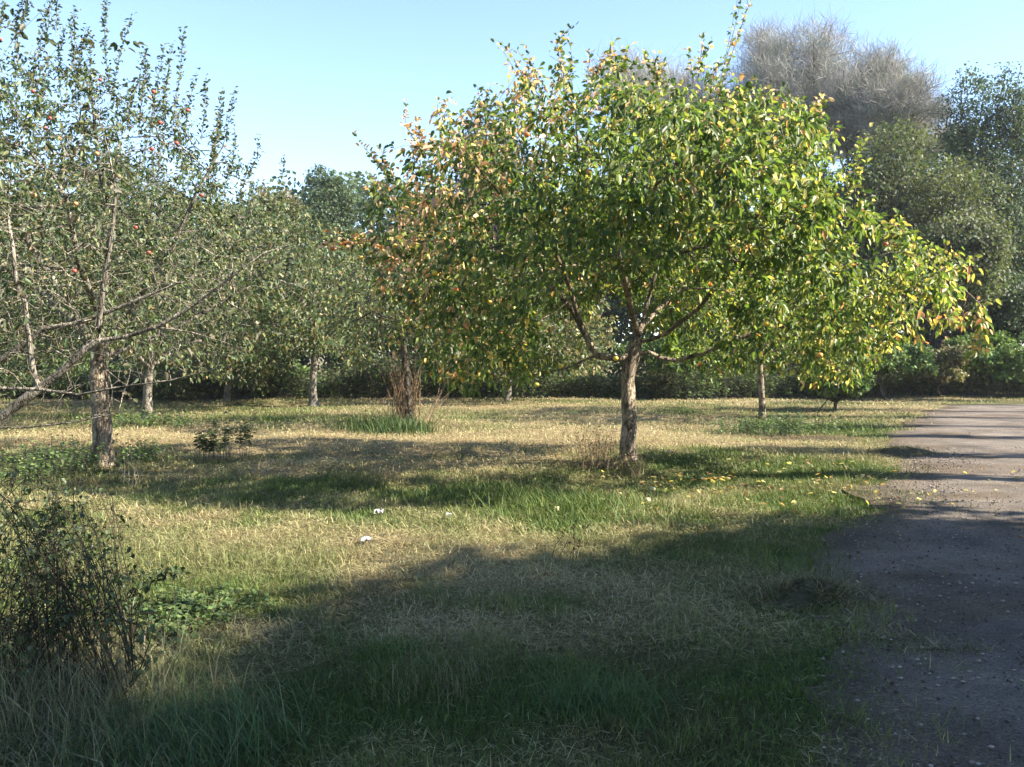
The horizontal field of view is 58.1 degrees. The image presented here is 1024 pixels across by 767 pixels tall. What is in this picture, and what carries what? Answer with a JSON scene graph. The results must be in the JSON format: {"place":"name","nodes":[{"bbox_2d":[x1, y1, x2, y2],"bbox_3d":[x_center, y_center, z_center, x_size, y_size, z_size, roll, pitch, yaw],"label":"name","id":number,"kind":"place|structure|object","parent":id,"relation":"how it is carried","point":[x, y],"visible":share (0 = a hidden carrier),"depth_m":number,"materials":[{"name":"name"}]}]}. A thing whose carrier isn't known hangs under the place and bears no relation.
{"place":"outdoors","nodes":[
{"label":"outdoors","id":0,"kind":"place"},
{"bbox_2d":[0,355,1023,766],"bbox_3d":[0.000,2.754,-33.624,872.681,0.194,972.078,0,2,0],"label":"ground","id":1,"kind":"structure","parent":0,"point":[754,755],"depth_m":6.75,"materials":[{"name":"plant"}]},
{"bbox_2d":[0,222,75,369],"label":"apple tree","id":2,"kind":"object","parent":1,"relation":"on","point":[37,299],"visible":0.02,"depth_m":40.71,"materials":[{"name":"green plant"}]},
{"bbox_2d":[0,174,105,393],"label":"apple tree","id":3,"kind":"object","parent":1,"relation":"on","point":[24,378],"visible":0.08,"depth_m":25.13,"materials":[{"name":"green plant"}]},
{"bbox_2d":[5,346,112,387],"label":"bush","id":4,"kind":"object","parent":1,"relation":"on","point":[39,367],"visible":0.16,"depth_m":33.06,"materials":[{"name":"green plant"}]},
{"bbox_2d":[0,433,183,699],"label":"bramble bush","id":5,"kind":"object","parent":1,"relation":"on","point":[53,557],"visible":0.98,"depth_m":4.49,"materials":[{"name":"green plant"}]},
{"bbox_2d":[81,564,191,654],"bbox_3d":[-1.973,1.191,4.828,0.588,0.493,0.132,0,2,0],"label":"bramble spray","id":6,"kind":"object","parent":5,"relation":"attached to","point":[173,569],"visible":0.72,"depth_m":4.84,"materials":[{"name":"green plant"}]},
{"bbox_2d":[0,427,184,493],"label":"weed patch","id":7,"kind":"object","parent":1,"relation":"on","point":[43,471],"visible":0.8,"depth_m":12.08,"materials":[{"name":"green plant"}]},
{"bbox_2d":[47,217,196,379],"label":"oak tree","id":8,"kind":"object","parent":1,"relation":"on","point":[146,252],"visible":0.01,"depth_m":42.23,"materials":[{"name":"green plant"}]},
{"bbox_2d":[0,146,264,419],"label":"apple tree","id":9,"kind":"object","parent":1,"relation":"on","point":[147,403],"visible":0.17,"depth_m":21.00,"materials":[{"name":"green plant"}]},
{"bbox_2d":[121,452,147,485],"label":"dry weed tuft","id":10,"kind":"object","parent":1,"relation":"on","point":[134,475],"visible":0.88,"depth_m":11.21,"materials":[{"name":"beige plant"}]},
{"bbox_2d":[113,436,174,465],"bbox_3d":[-5.316,0.972,13.304,0.822,0.398,1.258,0,2,0],"label":"weed patch","id":11,"kind":"object","parent":1,"relation":"on","point":[141,452],"visible":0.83,"depth_m":13.33,"materials":[{"name":"green plant"}]},
{"bbox_2d":[0,4,289,428],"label":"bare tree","id":12,"kind":"object","parent":1,"relation":"on","point":[20,402],"visible":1,"depth_m":6.18,"materials":[{"name":"green plant"}]},
{"bbox_2d":[110,355,182,380],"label":"bush","id":13,"kind":"object","parent":1,"relation":"on","point":[114,365],"visible":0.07,"depth_m":33.65,"materials":[{"name":"green plant"}]},
{"bbox_2d":[72,407,221,428],"bbox_3d":[-8.008,0.720,19.917,2.762,0.448,2.734,-1,2,-34],"label":"weed patch","id":14,"kind":"object","parent":1,"relation":"on","point":[150,420],"visible":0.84,"depth_m":19.53,"materials":[{"name":"green plant"}]},
{"bbox_2d":[0,0,299,468],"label":"apple tree","id":15,"kind":"object","parent":1,"relation":"on","point":[102,429],"visible":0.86,"depth_m":12.51,"materials":[{"name":"green plant"}]},
{"bbox_2d":[0,587,337,766],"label":"grass tuft","id":16,"kind":"object","parent":1,"relation":"on","point":[29,706],"visible":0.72,"depth_m":4.21,"materials":[{"name":"green plant"}]},
{"bbox_2d":[0,639,346,766],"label":"grass tuft","id":17,"kind":"object","parent":1,"relation":"on","point":[77,747],"visible":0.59,"depth_m":3.89,"materials":[{"name":"green plant"}]},
{"bbox_2d":[3,647,347,766],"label":"grass tuft","id":18,"kind":"object","parent":1,"relation":"on","point":[190,717],"visible":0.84,"depth_m":3.85,"materials":[{"name":"green plant"}]},
{"bbox_2d":[79,582,279,647],"bbox_3d":[-2.083,1.409,5.725,1.140,0.190,1.211,0,2,0],"label":"weed patch","id":19,"kind":"object","parent":1,"relation":"on","point":[183,604],"visible":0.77,"depth_m":5.74,"materials":[{"name":"green plant"}]},
{"bbox_2d":[120,259,297,401],"bbox_3d":[-9.710,-1.846,29.485,5.532,5.017,6.758,0,2,0],"label":"apple tree","id":20,"kind":"object","parent":1,"relation":"on","point":[227,391],"visible":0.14,"depth_m":29.19,"materials":[{"name":"green plant"}]},
{"bbox_2d":[177,194,263,343],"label":"tree","id":21,"kind":"object","parent":1,"relation":"on","point":[235,223],"visible":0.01,"depth_m":41.04,"materials":[{"name":"green plant"}]},
{"bbox_2d":[193,410,256,461],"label":"sapling","id":22,"kind":"object","parent":1,"relation":"on","point":[211,441],"visible":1,"depth_m":13.88,"materials":[{"name":"green plant"}]},
{"bbox_2d":[234,357,319,396],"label":"bush","id":23,"kind":"object","parent":1,"relation":"on","point":[306,370],"visible":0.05,"depth_m":32.24,"materials":[{"name":"green plant"}]},
{"bbox_2d":[181,185,378,406],"bbox_3d":[-6.823,-2.585,27.395,6.051,6.588,8.839,0,2,0],"label":"apple tree","id":24,"kind":"object","parent":1,"relation":"on","point":[307,325],"visible":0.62,"depth_m":26.18,"materials":[{"name":"green plant"}]},
{"bbox_2d":[244,183,320,357],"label":"hawthorn tree","id":25,"kind":"object","parent":1,"relation":"on","point":[285,197],"visible":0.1,"depth_m":39.61,"materials":[{"name":"green plant"}]},
{"bbox_2d":[298,163,367,380],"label":"oak tree","id":26,"kind":"object","parent":1,"relation":"on","point":[331,198],"visible":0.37,"depth_m":42.97,"materials":[{"name":"green plant"}]},
{"bbox_2d":[289,288,391,378],"bbox_3d":[-6.132,-1.443,35.037,4.396,4.301,4.870,-2,2,-38],"label":"bush","id":27,"kind":"object","parent":1,"relation":"on","point":[341,361],"visible":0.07,"depth_m":34.45,"materials":[{"name":"green plant"}]},
{"bbox_2d":[360,536,371,541],"bbox_3d":[-1.219,1.296,7.701,0.083,0.038,0.117,0,2,0],"label":"paper scrap","id":28,"kind":"object","parent":1,"relation":"on","point":[366,538],"visible":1,"depth_m":7.69,"materials":[{"name":"white paper"}]},
{"bbox_2d":[305,407,459,439],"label":"grass tuft","id":29,"kind":"object","parent":1,"relation":"on","point":[385,424],"visible":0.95,"depth_m":18.34,"materials":[{"name":"green plant"}]},
{"bbox_2d":[320,624,460,682],"bbox_3d":[-0.665,1.420,4.973,0.793,0.178,0.719,0,2,0],"label":"grass tuft","id":30,"kind":"object","parent":1,"relation":"on","point":[383,646],"visible":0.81,"depth_m":4.97,"materials":[{"name":"green plant"}]},
{"bbox_2d":[364,353,427,423],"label":"dry stem clump","id":31,"kind":"object","parent":1,"relation":"on","point":[400,405],"visible":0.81,"depth_m":19.75,"materials":[{"name":"brown plant"}]},
{"bbox_2d":[367,302,456,386],"bbox_3d":[-3.058,-1.484,34.345,5.239,4.414,3.008,-1,2,-28],"label":"bush","id":32,"kind":"object","parent":1,"relation":"on","point":[408,341],"visible":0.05,"depth_m":33.81,"materials":[{"name":"green plant"}]},
{"bbox_2d":[352,201,479,381],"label":"tree","id":33,"kind":"object","parent":1,"relation":"on","point":[406,277],"visible":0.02,"depth_m":40.79,"materials":[{"name":"green plant"}]},
{"bbox_2d":[316,221,524,421],"bbox_3d":[-1.872,-1.308,19.675,4.705,4.589,6.302,0,2,0],"label":"apple tree","id":34,"kind":"object","parent":1,"relation":"on","point":[365,315],"visible":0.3,"depth_m":19.03,"materials":[{"name":"green plant"}]},
{"bbox_2d":[416,386,451,422],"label":"dry stem clump","id":35,"kind":"object","parent":1,"relation":"on","point":[426,416],"visible":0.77,"depth_m":20.88,"materials":[{"name":"beige plant"}]},
{"bbox_2d":[348,634,526,715],"bbox_3d":[-0.385,1.394,4.506,0.927,0.217,1.017,0,2,0],"label":"grass tuft","id":36,"kind":"object","parent":1,"relation":"on","point":[441,675],"visible":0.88,"depth_m":4.49,"materials":[{"name":"green plant"}]},
{"bbox_2d":[351,474,555,516],"bbox_3d":[-0.430,1.162,9.970,2.225,0.276,2.238,-1,2,-36],"label":"grass tuft","id":37,"kind":"object","parent":1,"relation":"on","point":[454,493],"visible":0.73,"depth_m":9.89,"materials":[{"name":"green plant"}]},
{"bbox_2d":[446,102,533,382],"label":"oak tree","id":38,"kind":"object","parent":1,"relation":"on","point":[495,227],"visible":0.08,"depth_m":44.12,"materials":[{"name":"green plant"}]},
{"bbox_2d":[0,346,1023,400],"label":"undergrowth","id":39,"kind":"object","parent":1,"relation":"on","point":[736,387],"visible":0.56,"depth_m":31.37,"materials":[{"name":"green plant"}]},
{"bbox_2d":[0,151,1023,380],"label":"distant wood","id":40,"kind":"object","parent":1,"relation":"on","point":[360,190],"visible":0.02,"depth_m":49.98,"materials":[{"name":"green plant"}]},
{"bbox_2d":[412,237,618,400],"bbox_3d":[0.104,-1.999,28.936,6.520,5.314,7.177,0,2,0],"label":"apple tree","id":41,"kind":"object","parent":1,"relation":"on","point":[576,331],"visible":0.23,"depth_m":28.45,"materials":[{"name":"green plant"}]},
{"bbox_2d":[409,473,704,533],"bbox_3d":[0.430,1.163,9.390,3.113,0.353,3.011,0,2,0],"label":"grass tuft","id":42,"kind":"object","parent":1,"relation":"on","point":[573,500],"visible":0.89,"depth_m":9.31,"materials":[{"name":"green plant"}]},
{"bbox_2d":[551,521,590,561],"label":"dry weed tuft","id":43,"kind":"object","parent":1,"relation":"on","point":[578,546],"visible":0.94,"depth_m":7.14,"materials":[{"name":"beige plant"}]},
{"bbox_2d":[540,317,614,382],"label":"bush","id":44,"kind":"object","parent":1,"relation":"on","point":[606,367],"visible":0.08,"depth_m":33.39,"materials":[{"name":"green plant"}]},
{"bbox_2d":[518,238,681,385],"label":"oak tree","id":45,"kind":"object","parent":1,"relation":"on","point":[614,308],"visible":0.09,"depth_m":40.81,"materials":[{"name":"green plant"}]},
{"bbox_2d":[546,418,656,470],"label":"dry weed tuft","id":46,"kind":"object","parent":1,"relation":"on","point":[597,452],"visible":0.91,"depth_m":12.67,"materials":[{"name":"plant"}]},
{"bbox_2d":[481,654,725,754],"bbox_3d":[0.420,1.368,4.091,0.950,0.246,0.936,-2,2,-38],"label":"grass tuft","id":47,"kind":"object","parent":1,"relation":"on","point":[593,696],"visible":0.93,"depth_m":4.12,"materials":[{"name":"green plant"}]},
{"bbox_2d":[254,439,1023,536],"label":"fallen leaves","id":48,"kind":"object","parent":1,"relation":"on","point":[779,471],"visible":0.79,"depth_m":11.42,"materials":[{"name":"yellow plant"}]},
{"bbox_2d":[607,450,671,477],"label":"dry weed tuft","id":49,"kind":"object","parent":1,"relation":"on","point":[636,463],"visible":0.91,"depth_m":11.94,"materials":[{"name":"brown plant"}]},
{"bbox_2d":[318,0,1000,461],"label":"apple tree","id":50,"kind":"object","parent":1,"relation":"on","point":[622,234],"visible":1,"depth_m":10.47,"materials":[{"name":"green plant"}]},
{"bbox_2d":[611,330,709,399],"bbox_3d":[5.021,-0.562,30.899,3.369,2.833,3.251,0,2,0],"label":"bush","id":51,"kind":"object","parent":1,"relation":"on","point":[654,346],"visible":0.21,"depth_m":30.43,"materials":[{"name":"green plant"}]},
{"bbox_2d":[576,34,753,376],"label":"willow tree","id":52,"kind":"object","parent":1,"relation":"on","point":[645,74],"visible":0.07,"depth_m":45.62,"materials":[{"name":"grey plant"}]},
{"bbox_2d":[637,236,760,380],"bbox_3d":[8.615,-3.179,39.556,6.438,7.483,6.510,0,2,0],"label":"tree","id":53,"kind":"object","parent":1,"relation":"on","point":[707,334],"visible":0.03,"depth_m":39.07,"materials":[{"name":"green plant"}]},
{"bbox_2d":[687,332,775,397],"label":"bush","id":54,"kind":"object","parent":1,"relation":"on","point":[755,356],"visible":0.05,"depth_m":32.80,"materials":[{"name":"green plant"}]},
{"bbox_2d":[689,412,858,436],"bbox_3d":[5.580,0.798,18.902,3.840,0.452,2.700,-1,2,-23],"label":"weed patch","id":55,"kind":"object","parent":1,"relation":"on","point":[773,423],"visible":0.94,"depth_m":18.77,"materials":[{"name":"green plant"}]},
{"bbox_2d":[661,220,890,419],"bbox_3d":[6.292,-1.563,22.198,5.250,5.009,6.360,0,2,0],"label":"apple tree","id":56,"kind":"object","parent":1,"relation":"on","point":[785,350],"visible":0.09,"depth_m":22.02,"materials":[{"name":"green plant"}]},
{"bbox_2d":[713,7,880,373],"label":"willow tree","id":57,"kind":"object","parent":1,"relation":"on","point":[775,68],"visible":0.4,"depth_m":44.05,"materials":[{"name":"grey plant"}]},
{"bbox_2d":[767,336,831,378],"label":"bush","id":58,"kind":"object","parent":1,"relation":"on","point":[792,351],"visible":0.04,"depth_m":33.23,"materials":[{"name":"green plant"}]},
{"bbox_2d":[752,432,869,441],"bbox_3d":[5.533,0.953,16.844,2.395,0.162,1.067,0,2,0],"label":"grass heap","id":59,"kind":"object","parent":1,"relation":"on","point":[816,438],"depth_m":16.74,"materials":[{"name":"plant"}]},
{"bbox_2d":[754,215,891,340],"bbox_3d":[12.719,-3.441,38.766,6.500,8.055,6.095,0,2,0],"label":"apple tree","id":60,"kind":"object","parent":1,"relation":"on","point":[827,279],"visible":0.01,"depth_m":37.40,"materials":[{"name":"green plant"}]},
{"bbox_2d":[769,148,890,356],"bbox_3d":[13.137,-4.484,38.144,6.068,10.172,4.855,0,2,0],"label":"oak tree","id":61,"kind":"object","parent":1,"relation":"on","point":[844,165],"visible":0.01,"depth_m":37.11,"materials":[{"name":"green plant"}]},
{"bbox_2d":[795,365,876,411],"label":"shrub","id":62,"kind":"object","parent":1,"relation":"on","point":[835,390],"visible":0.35,"depth_m":24.28,"materials":[{"name":"green plant"}]},
{"bbox_2d":[798,31,964,331],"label":"willow tree","id":63,"kind":"object","parent":1,"relation":"on","point":[876,86],"visible":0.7,"depth_m":41.34,"materials":[{"name":"grey plant"}]},
{"bbox_2d":[836,334,939,399],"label":"bush","id":64,"kind":"object","parent":1,"relation":"on","point":[910,357],"visible":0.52,"depth_m":30.76,"materials":[{"name":"green plant"}]},
{"bbox_2d":[855,442,950,456],"bbox_3d":[6.016,0.997,14.261,1.642,0.251,1.068,-1,2,-21],"label":"grass heap","id":65,"kind":"object","parent":1,"relation":"on","point":[903,450],"depth_m":14.15,"materials":[{"name":"green plant"}]},
{"bbox_2d":[815,108,1023,392],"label":"oak tree","id":66,"kind":"object","parent":1,"relation":"on","point":[890,175],"visible":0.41,"depth_m":35.10,"materials":[{"name":"green plant"}]},
{"bbox_2d":[850,154,1023,395],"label":"oak tree","id":67,"kind":"object","parent":1,"relation":"on","point":[987,241],"visible":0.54,"depth_m":33.04,"materials":[{"name":"green plant"}]},
{"bbox_2d":[905,342,974,396],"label":"bush","id":68,"kind":"object","parent":1,"relation":"on","point":[948,359],"visible":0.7,"depth_m":31.76,"materials":[{"name":"green plant"}]},
{"bbox_2d":[909,86,978,337],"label":"willow tree","id":69,"kind":"object","parent":1,"relation":"on","point":[932,127],"visible":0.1,"depth_m":46.76,"materials":[{"name":"green plant"}]},
{"bbox_2d":[901,262,1023,374],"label":"oak tree","id":70,"kind":"object","parent":1,"relation":"on","point":[1011,320],"visible":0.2,"depth_m":34.66,"materials":[{"name":"green plant"}]},
{"bbox_2d":[918,61,1023,372],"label":"poplar tree","id":71,"kind":"object","parent":1,"relation":"on","point":[970,133],"visible":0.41,"depth_m":38.79,"materials":[{"name":"green plant"}]},
{"bbox_2d":[941,329,1023,398],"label":"bush","id":72,"kind":"object","parent":1,"relation":"on","point":[1005,362],"visible":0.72,"depth_m":32.49,"materials":[{"name":"green plant"}]},
{"bbox_2d":[989,81,1023,276],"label":"poplar tree","id":73,"kind":"object","parent":1,"relation":"on","point":[1016,181],"visible":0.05,"depth_m":40.78,"materials":[{"name":"green plant"}]},
{"bbox_2d":[1014,332,1023,344],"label":"bush","id":74,"kind":"object","parent":1,"relation":"on","point":[1022,336],"visible":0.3,"depth_m":33.40,"materials":[{"name":"green plant"}]},
{"bbox_2d":[0,0,1023,354],"label":"sky","id":75,"kind":"structure","parent":0,"point":[308,75],"materials":[{"name":"blue"}]},
{"bbox_2d":[791,404,1023,766],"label":"gravel path","id":76,"kind":"structure","parent":0,"point":[993,428],"depth_m":6.01,"materials":[{"name":"grey gravel"}]},
{"bbox_2d":[722,566,902,616],"bbox_3d":[1.921,1.284,5.945,1.266,0.246,0.947,0,2,0],"label":"grass heap","id":77,"kind":"object","parent":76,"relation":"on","point":[796,589],"depth_m":5.85,"materials":[{"name":"green plant"}]},
{"bbox_2d":[816,625,942,645],"bbox_3d":[2.025,1.381,5.086,0.764,0.110,0.364,0,2,0],"label":"grass heap","id":78,"kind":"object","parent":76,"relation":"on","point":[895,638],"depth_m":5.09,"materials":[{"name":"green plant"}]},
{"bbox_2d":[769,454,1022,766],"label":"straw litter","id":79,"kind":"object","parent":76,"relation":"on","point":[866,653],"visible":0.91,"depth_m":4.66,"materials":[{"name":"beige plant"}]},
{"bbox_2d":[808,446,1023,766],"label":"gravel stones","id":80,"kind":"object","parent":76,"relation":"on","point":[824,734],"visible":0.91,"depth_m":6.12,"materials":[{"name":"grey gravel"}]},
{"bbox_2d":[866,634,1012,657],"bbox_3d":[2.255,1.392,4.901,0.864,0.102,0.356,0,2,0],"label":"grass heap","id":81,"kind":"object","parent":76,"relation":"on","point":[942,649],"depth_m":4.90,"materials":[{"name":"green plant"}]}
]}

